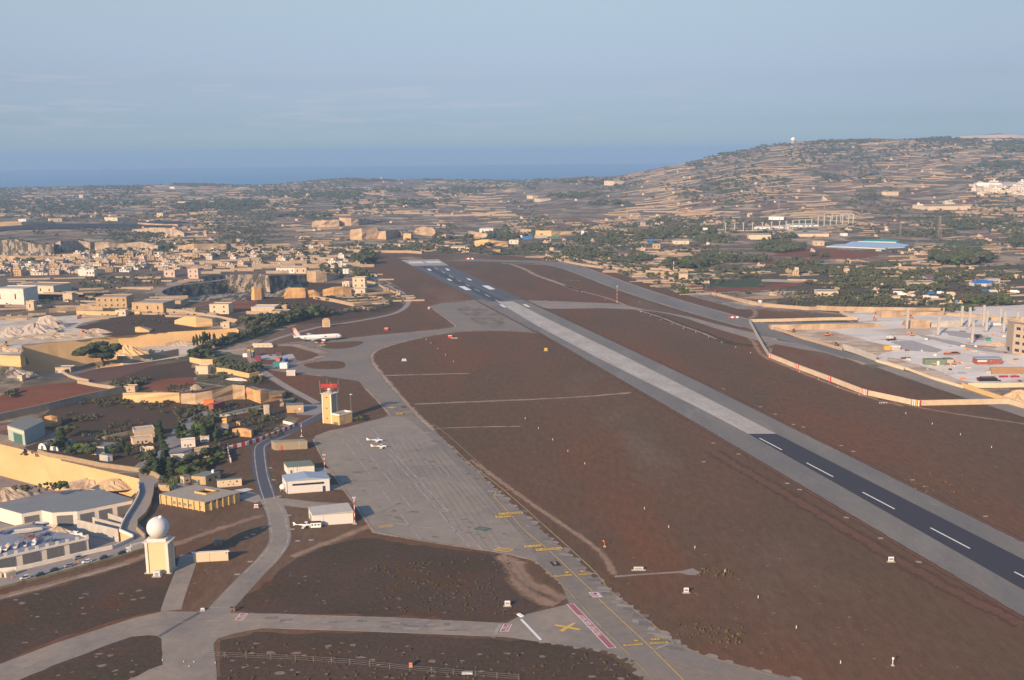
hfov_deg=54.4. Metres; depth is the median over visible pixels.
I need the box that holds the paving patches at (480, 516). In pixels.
[382,400,663,636]
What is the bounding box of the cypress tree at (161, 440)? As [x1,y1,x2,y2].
[158,432,166,450]
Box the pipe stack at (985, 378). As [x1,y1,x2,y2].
[976,376,997,380]
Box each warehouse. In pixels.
[0,489,132,525]
[7,416,44,444]
[92,442,118,454]
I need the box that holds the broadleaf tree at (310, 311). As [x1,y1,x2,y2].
[307,305,318,317]
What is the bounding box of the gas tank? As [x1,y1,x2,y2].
[280,484,284,491]
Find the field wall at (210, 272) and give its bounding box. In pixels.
[201,271,220,273]
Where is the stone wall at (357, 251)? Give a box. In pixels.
[319,249,359,253]
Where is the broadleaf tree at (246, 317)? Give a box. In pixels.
[238,315,249,327]
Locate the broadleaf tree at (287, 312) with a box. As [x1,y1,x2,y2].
[280,311,292,321]
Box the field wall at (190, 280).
[178,279,202,281]
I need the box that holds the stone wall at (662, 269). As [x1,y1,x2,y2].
[626,267,687,272]
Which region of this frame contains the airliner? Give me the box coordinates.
[292,328,341,341]
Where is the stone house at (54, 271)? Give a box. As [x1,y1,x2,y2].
[49,268,60,274]
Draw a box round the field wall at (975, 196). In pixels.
[958,195,999,197]
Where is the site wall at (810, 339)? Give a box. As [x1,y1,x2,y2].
[774,327,841,349]
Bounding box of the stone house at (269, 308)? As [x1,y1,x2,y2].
[251,304,278,312]
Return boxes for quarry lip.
[20,347,223,387]
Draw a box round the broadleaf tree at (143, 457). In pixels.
[134,448,158,461]
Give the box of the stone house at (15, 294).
[0,285,38,304]
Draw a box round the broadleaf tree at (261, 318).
[256,316,269,321]
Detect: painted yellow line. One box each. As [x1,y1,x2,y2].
[434,424,486,469]
[453,447,671,640]
[494,489,591,590]
[534,559,652,679]
[599,599,683,679]
[664,659,731,679]
[672,641,778,677]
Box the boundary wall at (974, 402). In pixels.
[921,398,1023,407]
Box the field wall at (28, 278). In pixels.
[7,278,49,279]
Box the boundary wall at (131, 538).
[112,481,139,548]
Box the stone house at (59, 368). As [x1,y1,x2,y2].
[55,365,75,372]
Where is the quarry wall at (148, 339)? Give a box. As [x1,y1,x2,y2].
[118,328,238,346]
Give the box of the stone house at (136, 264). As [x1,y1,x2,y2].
[130,263,141,268]
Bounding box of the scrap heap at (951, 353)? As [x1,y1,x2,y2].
[944,352,959,354]
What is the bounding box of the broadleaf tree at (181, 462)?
[174,459,188,468]
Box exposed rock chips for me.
[14,326,996,679]
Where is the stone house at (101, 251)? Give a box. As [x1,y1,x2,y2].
[96,249,103,254]
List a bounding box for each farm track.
[149,278,233,292]
[156,293,201,301]
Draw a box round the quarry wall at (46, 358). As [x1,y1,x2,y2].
[20,336,122,374]
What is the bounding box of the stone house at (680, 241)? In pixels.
[672,240,688,243]
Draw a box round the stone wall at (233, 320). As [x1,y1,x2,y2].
[165,308,237,322]
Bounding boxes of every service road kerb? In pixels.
[244,412,320,572]
[260,434,289,574]
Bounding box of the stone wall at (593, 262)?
[574,257,608,266]
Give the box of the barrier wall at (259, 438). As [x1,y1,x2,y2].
[227,423,294,462]
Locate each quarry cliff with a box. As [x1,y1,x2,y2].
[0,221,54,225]
[0,239,63,254]
[0,253,85,259]
[0,355,28,366]
[44,415,63,426]
[56,240,95,250]
[94,242,164,249]
[122,392,181,402]
[132,227,188,236]
[135,326,153,331]
[138,222,180,226]
[174,315,223,326]
[177,244,231,251]
[179,252,215,257]
[180,385,248,404]
[222,417,233,423]
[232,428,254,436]
[245,385,287,403]
[251,287,264,299]
[269,275,306,293]
[280,398,295,406]
[284,288,308,298]
[306,270,342,281]
[306,290,322,296]
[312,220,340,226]
[322,286,351,295]
[339,217,389,225]
[350,227,402,239]
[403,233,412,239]
[414,226,436,235]
[437,234,453,240]
[468,231,487,238]
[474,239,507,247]
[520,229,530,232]
[535,230,579,235]
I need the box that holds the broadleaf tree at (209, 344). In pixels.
[204,340,215,347]
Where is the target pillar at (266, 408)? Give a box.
[263,404,269,416]
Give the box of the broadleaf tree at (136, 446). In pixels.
[131,443,144,450]
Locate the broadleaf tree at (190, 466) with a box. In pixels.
[181,463,197,474]
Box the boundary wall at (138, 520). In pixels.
[136,484,153,537]
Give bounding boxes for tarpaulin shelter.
[969,280,995,286]
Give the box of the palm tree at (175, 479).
[168,477,180,489]
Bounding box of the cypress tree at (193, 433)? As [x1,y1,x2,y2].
[189,425,196,437]
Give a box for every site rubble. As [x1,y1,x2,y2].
[776,330,893,358]
[887,358,972,384]
[891,340,941,351]
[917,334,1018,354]
[941,330,991,339]
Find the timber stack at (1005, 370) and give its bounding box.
[984,367,1023,373]
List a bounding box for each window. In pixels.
[292,482,323,485]
[332,394,336,412]
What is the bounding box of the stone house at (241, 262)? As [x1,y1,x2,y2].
[238,260,246,264]
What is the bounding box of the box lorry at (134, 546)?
[125,541,143,551]
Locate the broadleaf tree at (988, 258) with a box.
[979,253,993,262]
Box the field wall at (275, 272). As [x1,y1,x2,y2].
[266,270,311,273]
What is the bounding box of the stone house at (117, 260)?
[115,257,122,262]
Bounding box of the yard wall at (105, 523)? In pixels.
[92,517,120,528]
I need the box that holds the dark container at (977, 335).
[974,334,981,337]
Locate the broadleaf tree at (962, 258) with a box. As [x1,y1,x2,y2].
[957,255,969,264]
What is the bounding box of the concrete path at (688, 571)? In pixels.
[614,568,699,576]
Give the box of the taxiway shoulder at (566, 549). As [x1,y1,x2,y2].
[377,365,802,679]
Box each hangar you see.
[282,471,330,493]
[283,460,314,473]
[308,503,353,524]
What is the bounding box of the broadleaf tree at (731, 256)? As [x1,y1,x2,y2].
[727,254,735,261]
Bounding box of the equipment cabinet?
[152,569,162,576]
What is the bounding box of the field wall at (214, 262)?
[205,262,228,263]
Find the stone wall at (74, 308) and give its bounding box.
[10,306,102,315]
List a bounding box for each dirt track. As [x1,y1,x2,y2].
[0,514,264,596]
[0,563,126,598]
[268,369,321,375]
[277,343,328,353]
[289,525,368,557]
[295,356,326,363]
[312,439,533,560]
[346,307,455,338]
[363,387,390,414]
[370,330,534,430]
[385,373,468,375]
[395,256,424,259]
[414,392,630,404]
[421,393,628,403]
[436,426,520,428]
[469,459,616,574]
[495,554,560,606]
[500,263,543,264]
[508,561,566,601]
[510,264,580,290]
[570,287,716,338]
[642,312,752,345]
[706,450,1023,626]
[746,337,904,405]
[748,308,758,318]
[879,399,1023,423]
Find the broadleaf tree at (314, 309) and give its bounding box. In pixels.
[307,306,319,317]
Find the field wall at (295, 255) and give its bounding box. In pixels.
[282,255,310,256]
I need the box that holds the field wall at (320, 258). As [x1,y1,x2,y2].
[310,257,335,259]
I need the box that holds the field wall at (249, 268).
[233,267,261,268]
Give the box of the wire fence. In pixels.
[202,650,517,678]
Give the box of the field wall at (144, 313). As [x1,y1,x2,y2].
[129,312,165,314]
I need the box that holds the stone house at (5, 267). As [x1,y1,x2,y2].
[0,266,12,269]
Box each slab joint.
[404,436,463,498]
[419,445,469,499]
[425,444,485,511]
[434,446,492,513]
[445,451,506,523]
[453,452,518,531]
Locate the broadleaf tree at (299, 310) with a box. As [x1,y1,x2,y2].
[291,308,303,319]
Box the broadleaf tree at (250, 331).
[246,329,253,335]
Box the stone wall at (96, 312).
[76,311,114,314]
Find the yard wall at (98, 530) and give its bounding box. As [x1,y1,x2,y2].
[76,519,119,541]
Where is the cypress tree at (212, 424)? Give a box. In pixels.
[209,419,217,433]
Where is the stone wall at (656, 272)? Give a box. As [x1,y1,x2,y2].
[645,270,673,273]
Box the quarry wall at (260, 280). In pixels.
[162,274,292,294]
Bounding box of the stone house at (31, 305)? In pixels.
[25,300,36,310]
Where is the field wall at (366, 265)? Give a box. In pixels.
[346,264,373,266]
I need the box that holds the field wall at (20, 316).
[0,315,32,318]
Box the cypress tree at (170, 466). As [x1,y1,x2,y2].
[165,459,174,475]
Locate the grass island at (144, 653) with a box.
[20,635,162,679]
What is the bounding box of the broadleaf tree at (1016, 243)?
[1011,240,1023,248]
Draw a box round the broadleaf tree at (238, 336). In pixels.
[233,332,243,341]
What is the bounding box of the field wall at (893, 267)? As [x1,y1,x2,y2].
[881,267,915,268]
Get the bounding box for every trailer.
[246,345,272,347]
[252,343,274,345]
[523,236,531,239]
[535,235,546,237]
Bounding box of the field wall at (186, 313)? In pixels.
[169,312,216,314]
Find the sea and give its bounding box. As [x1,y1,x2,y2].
[0,163,681,187]
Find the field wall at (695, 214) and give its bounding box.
[675,213,716,215]
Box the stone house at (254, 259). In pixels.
[243,257,260,260]
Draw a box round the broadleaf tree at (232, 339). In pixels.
[225,336,237,341]
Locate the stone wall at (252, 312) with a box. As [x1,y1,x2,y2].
[246,311,266,313]
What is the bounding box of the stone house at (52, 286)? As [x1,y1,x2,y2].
[22,282,71,293]
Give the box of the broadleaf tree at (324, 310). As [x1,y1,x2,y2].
[320,306,334,316]
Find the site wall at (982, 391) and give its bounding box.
[961,383,1019,401]
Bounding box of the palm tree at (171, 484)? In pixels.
[166,483,176,489]
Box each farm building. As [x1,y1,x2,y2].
[18,219,30,221]
[48,218,61,221]
[104,216,127,220]
[157,213,165,217]
[170,186,184,188]
[451,246,465,249]
[479,228,494,232]
[509,239,518,243]
[679,273,687,278]
[747,234,770,238]
[753,226,769,228]
[769,216,785,219]
[772,226,790,227]
[772,231,828,236]
[787,224,818,226]
[814,289,838,295]
[882,191,898,195]
[905,280,936,285]
[912,204,970,209]
[977,182,1015,186]
[985,278,999,283]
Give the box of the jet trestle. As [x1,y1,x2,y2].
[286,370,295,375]
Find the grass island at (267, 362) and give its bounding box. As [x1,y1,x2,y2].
[261,360,274,364]
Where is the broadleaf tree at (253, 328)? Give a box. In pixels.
[246,325,258,335]
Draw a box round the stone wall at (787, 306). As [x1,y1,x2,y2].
[738,298,816,309]
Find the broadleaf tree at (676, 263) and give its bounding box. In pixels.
[672,261,679,267]
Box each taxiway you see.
[0,605,622,679]
[257,300,796,679]
[738,329,843,358]
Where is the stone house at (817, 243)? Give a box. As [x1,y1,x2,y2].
[812,241,824,245]
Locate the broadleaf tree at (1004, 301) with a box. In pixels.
[998,299,1011,305]
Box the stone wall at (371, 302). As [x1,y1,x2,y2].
[354,297,402,305]
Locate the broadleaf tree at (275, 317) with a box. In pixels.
[271,312,280,321]
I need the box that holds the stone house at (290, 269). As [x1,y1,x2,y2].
[276,266,297,272]
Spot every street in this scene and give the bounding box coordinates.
[0,479,154,585]
[138,473,158,488]
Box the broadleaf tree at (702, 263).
[694,261,706,265]
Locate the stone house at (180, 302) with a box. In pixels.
[156,298,188,306]
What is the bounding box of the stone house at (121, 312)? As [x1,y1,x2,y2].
[115,309,128,315]
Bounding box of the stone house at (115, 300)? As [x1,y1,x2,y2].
[95,294,133,307]
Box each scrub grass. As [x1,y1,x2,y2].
[0,546,177,662]
[217,632,639,679]
[235,538,549,621]
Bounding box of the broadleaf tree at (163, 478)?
[157,475,169,482]
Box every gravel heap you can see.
[0,327,22,337]
[20,323,61,335]
[35,315,69,328]
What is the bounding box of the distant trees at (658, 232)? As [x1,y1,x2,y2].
[0,136,1023,490]
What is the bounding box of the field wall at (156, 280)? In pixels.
[142,280,171,281]
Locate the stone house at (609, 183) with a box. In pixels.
[604,181,623,185]
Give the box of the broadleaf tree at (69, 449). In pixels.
[64,446,76,454]
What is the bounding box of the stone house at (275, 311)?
[271,309,290,313]
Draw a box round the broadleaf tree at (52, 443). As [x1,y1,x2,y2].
[47,440,63,450]
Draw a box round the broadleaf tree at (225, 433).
[223,430,231,437]
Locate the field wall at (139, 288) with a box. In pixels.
[128,287,151,289]
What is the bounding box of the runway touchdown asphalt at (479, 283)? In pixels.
[414,265,522,299]
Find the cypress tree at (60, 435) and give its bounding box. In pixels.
[53,427,67,446]
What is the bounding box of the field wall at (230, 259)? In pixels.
[220,259,242,260]
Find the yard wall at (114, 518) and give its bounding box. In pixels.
[108,513,122,523]
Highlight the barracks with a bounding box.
[159,484,239,511]
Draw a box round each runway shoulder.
[475,300,1023,618]
[523,299,1023,540]
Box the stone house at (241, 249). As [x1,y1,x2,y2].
[238,247,248,252]
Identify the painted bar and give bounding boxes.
[492,624,501,637]
[520,619,541,639]
[653,642,679,649]
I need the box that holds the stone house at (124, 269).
[119,267,131,271]
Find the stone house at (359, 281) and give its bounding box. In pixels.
[352,276,366,286]
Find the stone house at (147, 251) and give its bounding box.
[145,249,154,254]
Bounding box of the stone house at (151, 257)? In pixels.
[147,254,156,259]
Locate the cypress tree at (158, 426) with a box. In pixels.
[154,419,163,437]
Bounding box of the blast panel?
[322,318,329,326]
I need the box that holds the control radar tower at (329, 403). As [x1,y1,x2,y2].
[319,382,337,423]
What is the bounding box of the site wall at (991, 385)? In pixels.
[968,382,1023,387]
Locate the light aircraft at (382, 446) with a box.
[370,444,386,448]
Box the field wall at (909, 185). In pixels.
[892,184,925,186]
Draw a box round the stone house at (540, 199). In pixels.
[534,198,550,201]
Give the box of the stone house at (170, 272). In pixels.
[163,269,177,276]
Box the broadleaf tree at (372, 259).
[361,255,374,263]
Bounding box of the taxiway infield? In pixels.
[456,307,504,326]
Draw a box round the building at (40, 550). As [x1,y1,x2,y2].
[0,521,88,567]
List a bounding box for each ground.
[0,133,1023,571]
[0,243,342,298]
[0,293,245,317]
[25,434,178,474]
[41,394,193,438]
[76,315,205,336]
[111,360,196,388]
[163,379,311,471]
[245,293,402,330]
[302,283,380,297]
[740,265,1023,312]
[786,305,1023,382]
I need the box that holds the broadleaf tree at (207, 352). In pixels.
[199,348,212,357]
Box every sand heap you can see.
[987,342,1005,345]
[1002,389,1023,402]
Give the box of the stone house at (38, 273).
[33,270,48,274]
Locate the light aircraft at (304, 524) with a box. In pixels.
[293,521,309,527]
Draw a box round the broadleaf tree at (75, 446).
[63,442,85,454]
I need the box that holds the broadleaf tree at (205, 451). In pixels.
[198,447,219,458]
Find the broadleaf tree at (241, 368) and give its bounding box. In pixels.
[235,364,244,371]
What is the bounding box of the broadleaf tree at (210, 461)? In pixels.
[205,458,215,465]
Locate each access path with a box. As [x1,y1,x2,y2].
[161,554,195,610]
[240,492,260,502]
[280,498,350,507]
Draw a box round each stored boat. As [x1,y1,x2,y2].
[2,542,9,550]
[12,528,42,533]
[12,541,18,547]
[31,538,36,544]
[32,521,48,525]
[69,531,81,536]
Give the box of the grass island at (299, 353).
[256,346,318,359]
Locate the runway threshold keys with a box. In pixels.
[409,261,441,262]
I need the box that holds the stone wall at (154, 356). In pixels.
[117,349,178,362]
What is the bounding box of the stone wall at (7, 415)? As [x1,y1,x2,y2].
[0,386,121,420]
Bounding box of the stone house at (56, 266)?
[54,264,61,268]
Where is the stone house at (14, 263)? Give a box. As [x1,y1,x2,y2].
[11,261,22,267]
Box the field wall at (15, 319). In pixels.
[5,318,26,320]
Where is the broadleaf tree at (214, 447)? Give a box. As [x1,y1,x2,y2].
[212,445,225,449]
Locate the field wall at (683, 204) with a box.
[665,202,700,206]
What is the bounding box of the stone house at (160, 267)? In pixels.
[158,265,167,270]
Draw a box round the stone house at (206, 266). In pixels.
[204,264,211,268]
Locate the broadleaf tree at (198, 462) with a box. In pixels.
[194,459,203,466]
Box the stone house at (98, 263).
[93,261,105,265]
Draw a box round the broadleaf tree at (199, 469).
[192,466,206,473]
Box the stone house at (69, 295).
[62,292,75,301]
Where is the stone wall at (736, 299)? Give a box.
[712,292,759,305]
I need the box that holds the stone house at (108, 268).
[105,265,116,271]
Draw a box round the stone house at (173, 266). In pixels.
[170,264,182,268]
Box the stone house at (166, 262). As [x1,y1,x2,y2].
[163,260,174,263]
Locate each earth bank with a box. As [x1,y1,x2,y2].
[768,323,882,329]
[874,310,943,316]
[902,320,929,327]
[930,320,959,326]
[944,312,1023,321]
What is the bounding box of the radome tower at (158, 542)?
[142,515,177,573]
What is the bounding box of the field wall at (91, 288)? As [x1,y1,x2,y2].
[79,287,103,289]
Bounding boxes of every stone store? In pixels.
[158,483,169,490]
[286,402,303,412]
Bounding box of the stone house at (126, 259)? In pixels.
[123,256,131,262]
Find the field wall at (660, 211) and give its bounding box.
[643,210,677,211]
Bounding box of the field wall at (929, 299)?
[901,298,945,299]
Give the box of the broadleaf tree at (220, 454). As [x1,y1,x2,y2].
[212,451,225,458]
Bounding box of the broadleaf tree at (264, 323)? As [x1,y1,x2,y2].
[259,321,270,328]
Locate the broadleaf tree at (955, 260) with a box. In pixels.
[950,257,960,264]
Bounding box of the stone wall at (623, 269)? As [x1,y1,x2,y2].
[613,266,673,279]
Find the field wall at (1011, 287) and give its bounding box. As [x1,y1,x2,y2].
[993,286,1023,288]
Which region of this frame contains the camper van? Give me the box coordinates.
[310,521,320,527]
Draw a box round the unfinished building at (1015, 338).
[1005,320,1023,354]
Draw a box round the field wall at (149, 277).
[135,276,160,278]
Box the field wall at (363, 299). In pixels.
[344,298,379,300]
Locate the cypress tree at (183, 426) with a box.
[181,424,188,437]
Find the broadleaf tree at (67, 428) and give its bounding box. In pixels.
[54,424,78,433]
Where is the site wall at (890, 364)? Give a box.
[876,359,903,369]
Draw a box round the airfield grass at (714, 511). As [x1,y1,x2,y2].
[0,253,1023,679]
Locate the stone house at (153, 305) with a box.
[132,299,174,312]
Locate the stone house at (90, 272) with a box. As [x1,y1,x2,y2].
[85,269,96,275]
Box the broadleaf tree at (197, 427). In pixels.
[180,422,207,437]
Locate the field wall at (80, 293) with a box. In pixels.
[43,292,83,294]
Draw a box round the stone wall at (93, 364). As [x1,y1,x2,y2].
[64,357,152,372]
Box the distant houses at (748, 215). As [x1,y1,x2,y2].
[42,143,1016,264]
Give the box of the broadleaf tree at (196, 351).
[187,347,203,355]
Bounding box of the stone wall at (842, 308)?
[817,305,944,311]
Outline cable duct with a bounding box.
[158,612,199,635]
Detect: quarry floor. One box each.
[0,476,123,549]
[33,364,120,376]
[123,341,230,364]
[163,292,283,300]
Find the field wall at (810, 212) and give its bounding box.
[792,212,838,213]
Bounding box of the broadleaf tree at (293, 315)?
[288,314,298,322]
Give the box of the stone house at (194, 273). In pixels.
[187,268,200,278]
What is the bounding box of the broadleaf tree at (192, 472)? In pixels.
[180,465,194,474]
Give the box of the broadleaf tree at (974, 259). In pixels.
[969,257,978,262]
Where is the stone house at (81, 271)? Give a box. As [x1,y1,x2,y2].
[78,268,87,275]
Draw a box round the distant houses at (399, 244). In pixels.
[28,158,1020,267]
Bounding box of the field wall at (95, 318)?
[81,317,108,319]
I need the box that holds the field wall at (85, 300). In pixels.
[73,300,95,301]
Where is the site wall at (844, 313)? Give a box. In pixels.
[839,310,857,319]
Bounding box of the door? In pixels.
[13,432,22,443]
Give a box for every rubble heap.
[0,346,23,351]
[0,367,38,377]
[10,332,111,339]
[47,526,70,532]
[80,328,111,333]
[114,345,150,358]
[159,340,200,345]
[189,384,202,389]
[226,378,246,380]
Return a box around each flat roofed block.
[130,434,152,444]
[132,425,154,436]
[140,446,153,451]
[170,453,183,463]
[180,437,195,447]
[194,445,208,457]
[200,434,208,442]
[221,424,228,431]
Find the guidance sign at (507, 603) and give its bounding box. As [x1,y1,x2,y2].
[503,601,510,606]
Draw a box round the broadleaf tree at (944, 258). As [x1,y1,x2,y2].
[940,255,951,261]
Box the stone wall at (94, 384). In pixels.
[77,380,121,388]
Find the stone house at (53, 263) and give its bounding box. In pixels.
[50,261,61,266]
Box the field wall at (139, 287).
[116,287,153,288]
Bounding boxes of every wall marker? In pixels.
[862,389,867,395]
[911,399,920,405]
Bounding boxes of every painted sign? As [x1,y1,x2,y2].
[235,613,247,619]
[378,524,394,527]
[474,526,491,530]
[494,515,510,517]
[494,547,512,551]
[498,511,523,514]
[500,624,511,631]
[522,544,542,547]
[535,546,562,550]
[550,561,561,565]
[554,574,572,576]
[567,604,615,647]
[589,592,601,596]
[622,643,642,645]
[649,641,668,644]
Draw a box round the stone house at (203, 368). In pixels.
[195,364,210,373]
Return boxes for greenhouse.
[826,241,908,248]
[858,239,899,242]
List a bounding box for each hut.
[4,569,15,577]
[38,439,55,449]
[50,439,74,450]
[180,474,190,483]
[213,538,221,545]
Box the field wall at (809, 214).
[790,214,825,215]
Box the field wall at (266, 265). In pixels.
[253,263,294,266]
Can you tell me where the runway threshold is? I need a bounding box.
[402,259,446,265]
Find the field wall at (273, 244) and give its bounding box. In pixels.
[255,243,289,245]
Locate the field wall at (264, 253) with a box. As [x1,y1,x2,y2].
[241,253,283,254]
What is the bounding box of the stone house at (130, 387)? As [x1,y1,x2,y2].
[124,384,137,391]
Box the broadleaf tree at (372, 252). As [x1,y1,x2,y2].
[369,250,378,255]
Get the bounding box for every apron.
[314,417,536,559]
[315,467,330,472]
[331,484,341,489]
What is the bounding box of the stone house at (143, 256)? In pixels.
[139,254,146,258]
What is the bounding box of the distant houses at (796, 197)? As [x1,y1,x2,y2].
[55,140,1011,272]
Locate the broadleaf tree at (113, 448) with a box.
[107,444,118,452]
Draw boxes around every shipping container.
[204,399,214,404]
[208,400,224,410]
[247,351,251,357]
[255,355,260,360]
[273,361,281,366]
[280,362,288,368]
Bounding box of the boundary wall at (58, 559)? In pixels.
[0,545,112,572]
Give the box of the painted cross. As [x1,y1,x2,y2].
[554,623,579,631]
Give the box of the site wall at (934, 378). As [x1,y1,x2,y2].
[887,361,963,387]
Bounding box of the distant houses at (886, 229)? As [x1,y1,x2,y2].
[16,147,997,275]
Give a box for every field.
[0,383,103,412]
[76,363,154,382]
[140,388,175,390]
[141,377,195,388]
[190,301,256,311]
[217,313,254,320]
[688,279,760,287]
[688,285,738,291]
[689,273,723,278]
[739,282,808,291]
[740,259,780,264]
[744,294,813,298]
[752,292,796,294]
[761,279,814,282]
[773,249,878,258]
[939,242,992,246]
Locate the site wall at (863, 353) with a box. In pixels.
[842,344,876,360]
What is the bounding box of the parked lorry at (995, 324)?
[989,322,1001,325]
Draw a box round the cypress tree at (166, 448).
[163,442,169,456]
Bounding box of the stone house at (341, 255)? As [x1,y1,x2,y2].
[338,253,345,258]
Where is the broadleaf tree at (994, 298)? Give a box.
[988,295,997,300]
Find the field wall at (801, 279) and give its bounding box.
[787,279,816,280]
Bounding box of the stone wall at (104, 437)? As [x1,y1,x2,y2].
[87,430,132,440]
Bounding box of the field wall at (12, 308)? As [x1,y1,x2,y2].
[0,307,25,309]
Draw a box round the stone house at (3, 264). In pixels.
[0,262,10,266]
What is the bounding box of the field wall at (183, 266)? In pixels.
[182,264,203,267]
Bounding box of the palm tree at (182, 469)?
[178,468,187,474]
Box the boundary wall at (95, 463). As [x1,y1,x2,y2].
[37,449,160,478]
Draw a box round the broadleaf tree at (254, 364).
[246,362,262,366]
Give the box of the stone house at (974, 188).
[971,186,979,190]
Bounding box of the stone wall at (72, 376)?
[61,370,89,381]
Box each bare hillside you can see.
[952,134,1023,137]
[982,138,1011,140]
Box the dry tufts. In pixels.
[676,472,962,644]
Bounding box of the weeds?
[223,559,633,679]
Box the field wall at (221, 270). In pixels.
[213,269,234,271]
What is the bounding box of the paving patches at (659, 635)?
[282,411,671,638]
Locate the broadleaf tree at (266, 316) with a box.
[263,314,273,318]
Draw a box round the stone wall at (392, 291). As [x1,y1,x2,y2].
[367,281,394,292]
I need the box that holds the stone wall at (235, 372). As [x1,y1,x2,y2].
[211,366,259,377]
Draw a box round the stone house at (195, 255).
[192,252,200,257]
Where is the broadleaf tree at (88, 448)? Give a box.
[78,442,98,454]
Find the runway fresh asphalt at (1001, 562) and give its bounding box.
[750,434,1023,589]
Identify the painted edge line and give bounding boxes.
[257,613,492,622]
[273,628,506,636]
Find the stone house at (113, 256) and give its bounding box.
[110,253,118,260]
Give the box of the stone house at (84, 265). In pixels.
[80,264,93,267]
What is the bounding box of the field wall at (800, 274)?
[780,273,809,274]
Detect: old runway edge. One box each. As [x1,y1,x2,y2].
[544,264,742,326]
[584,267,748,319]
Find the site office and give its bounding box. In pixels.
[972,356,1002,364]
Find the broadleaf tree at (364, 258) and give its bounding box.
[355,255,373,263]
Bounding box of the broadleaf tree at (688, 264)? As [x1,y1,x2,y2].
[681,262,692,267]
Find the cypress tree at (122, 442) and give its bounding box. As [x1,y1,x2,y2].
[119,437,125,450]
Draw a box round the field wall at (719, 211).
[700,211,739,212]
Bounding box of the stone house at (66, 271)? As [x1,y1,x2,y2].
[62,268,73,273]
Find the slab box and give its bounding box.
[462,671,472,674]
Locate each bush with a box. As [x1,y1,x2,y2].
[56,480,68,489]
[126,380,138,384]
[204,415,215,422]
[214,361,241,368]
[341,265,359,271]
[929,304,942,307]
[954,295,971,300]
[969,296,987,303]
[996,295,1010,300]
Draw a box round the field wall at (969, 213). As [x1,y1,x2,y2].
[952,212,984,214]
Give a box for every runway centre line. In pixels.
[441,271,1023,576]
[508,306,737,426]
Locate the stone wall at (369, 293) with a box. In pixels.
[332,291,388,297]
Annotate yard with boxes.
[0,315,120,353]
[126,434,192,472]
[164,423,187,443]
[173,484,190,489]
[184,421,192,433]
[186,409,221,422]
[232,488,251,492]
[296,404,321,414]
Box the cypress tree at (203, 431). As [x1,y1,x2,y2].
[199,419,208,435]
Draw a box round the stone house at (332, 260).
[328,258,339,262]
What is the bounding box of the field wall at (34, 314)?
[28,313,45,315]
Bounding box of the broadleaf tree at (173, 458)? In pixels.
[159,455,177,463]
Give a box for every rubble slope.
[0,487,40,501]
[63,478,96,489]
[89,478,130,490]
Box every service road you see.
[204,497,290,613]
[245,277,410,403]
[251,414,321,498]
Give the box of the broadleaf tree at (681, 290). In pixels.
[677,287,689,292]
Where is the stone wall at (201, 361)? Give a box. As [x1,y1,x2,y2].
[189,357,216,363]
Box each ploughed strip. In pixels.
[0,224,181,229]
[142,221,189,222]
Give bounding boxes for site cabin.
[99,453,112,461]
[922,358,946,364]
[942,357,953,364]
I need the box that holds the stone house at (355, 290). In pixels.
[351,287,366,293]
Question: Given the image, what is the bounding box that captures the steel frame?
[725,213,854,231]
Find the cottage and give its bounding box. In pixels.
[216,477,241,487]
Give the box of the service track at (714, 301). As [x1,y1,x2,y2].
[552,261,834,313]
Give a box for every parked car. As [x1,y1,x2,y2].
[20,574,29,579]
[34,571,44,576]
[49,567,58,571]
[64,562,73,567]
[73,554,82,559]
[82,558,91,563]
[98,554,107,559]
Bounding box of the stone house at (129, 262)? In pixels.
[126,260,136,265]
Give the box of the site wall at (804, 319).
[750,317,857,321]
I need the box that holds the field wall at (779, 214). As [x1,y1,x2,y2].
[760,212,799,216]
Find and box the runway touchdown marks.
[428,269,529,306]
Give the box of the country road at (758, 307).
[577,260,853,312]
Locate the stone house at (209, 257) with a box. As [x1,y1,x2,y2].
[206,254,212,259]
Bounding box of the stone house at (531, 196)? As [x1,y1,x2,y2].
[527,195,537,198]
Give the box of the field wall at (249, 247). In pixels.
[233,247,263,249]
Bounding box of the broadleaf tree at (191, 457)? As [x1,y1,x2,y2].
[181,451,204,462]
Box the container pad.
[261,354,294,359]
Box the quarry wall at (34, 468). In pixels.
[0,444,138,540]
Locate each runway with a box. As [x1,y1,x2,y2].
[437,265,1023,616]
[447,259,758,329]
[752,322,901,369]
[877,367,1023,416]
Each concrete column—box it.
[904,308,908,328]
[935,316,940,335]
[959,306,963,326]
[966,307,971,327]
[969,321,974,343]
[980,305,985,326]
[983,310,988,331]
[998,308,1001,322]
[1000,311,1005,332]
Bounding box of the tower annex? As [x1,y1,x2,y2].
[332,410,351,424]
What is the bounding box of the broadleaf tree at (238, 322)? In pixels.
[234,315,247,327]
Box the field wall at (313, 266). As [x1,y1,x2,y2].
[276,265,319,267]
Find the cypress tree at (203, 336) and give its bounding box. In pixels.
[201,332,205,342]
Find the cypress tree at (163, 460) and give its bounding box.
[159,451,166,471]
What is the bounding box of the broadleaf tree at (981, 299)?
[978,296,986,301]
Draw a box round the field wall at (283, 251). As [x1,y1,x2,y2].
[266,250,296,252]
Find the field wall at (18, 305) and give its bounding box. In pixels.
[5,305,41,306]
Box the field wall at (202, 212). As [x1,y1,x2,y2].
[188,211,216,213]
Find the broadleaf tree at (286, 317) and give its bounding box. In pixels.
[282,315,290,323]
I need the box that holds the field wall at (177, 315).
[165,315,197,316]
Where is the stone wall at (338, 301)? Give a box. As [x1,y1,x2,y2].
[313,296,353,305]
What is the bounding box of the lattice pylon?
[937,216,943,237]
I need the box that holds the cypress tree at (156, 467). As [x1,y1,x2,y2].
[151,456,161,473]
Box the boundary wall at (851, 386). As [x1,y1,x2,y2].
[771,354,911,404]

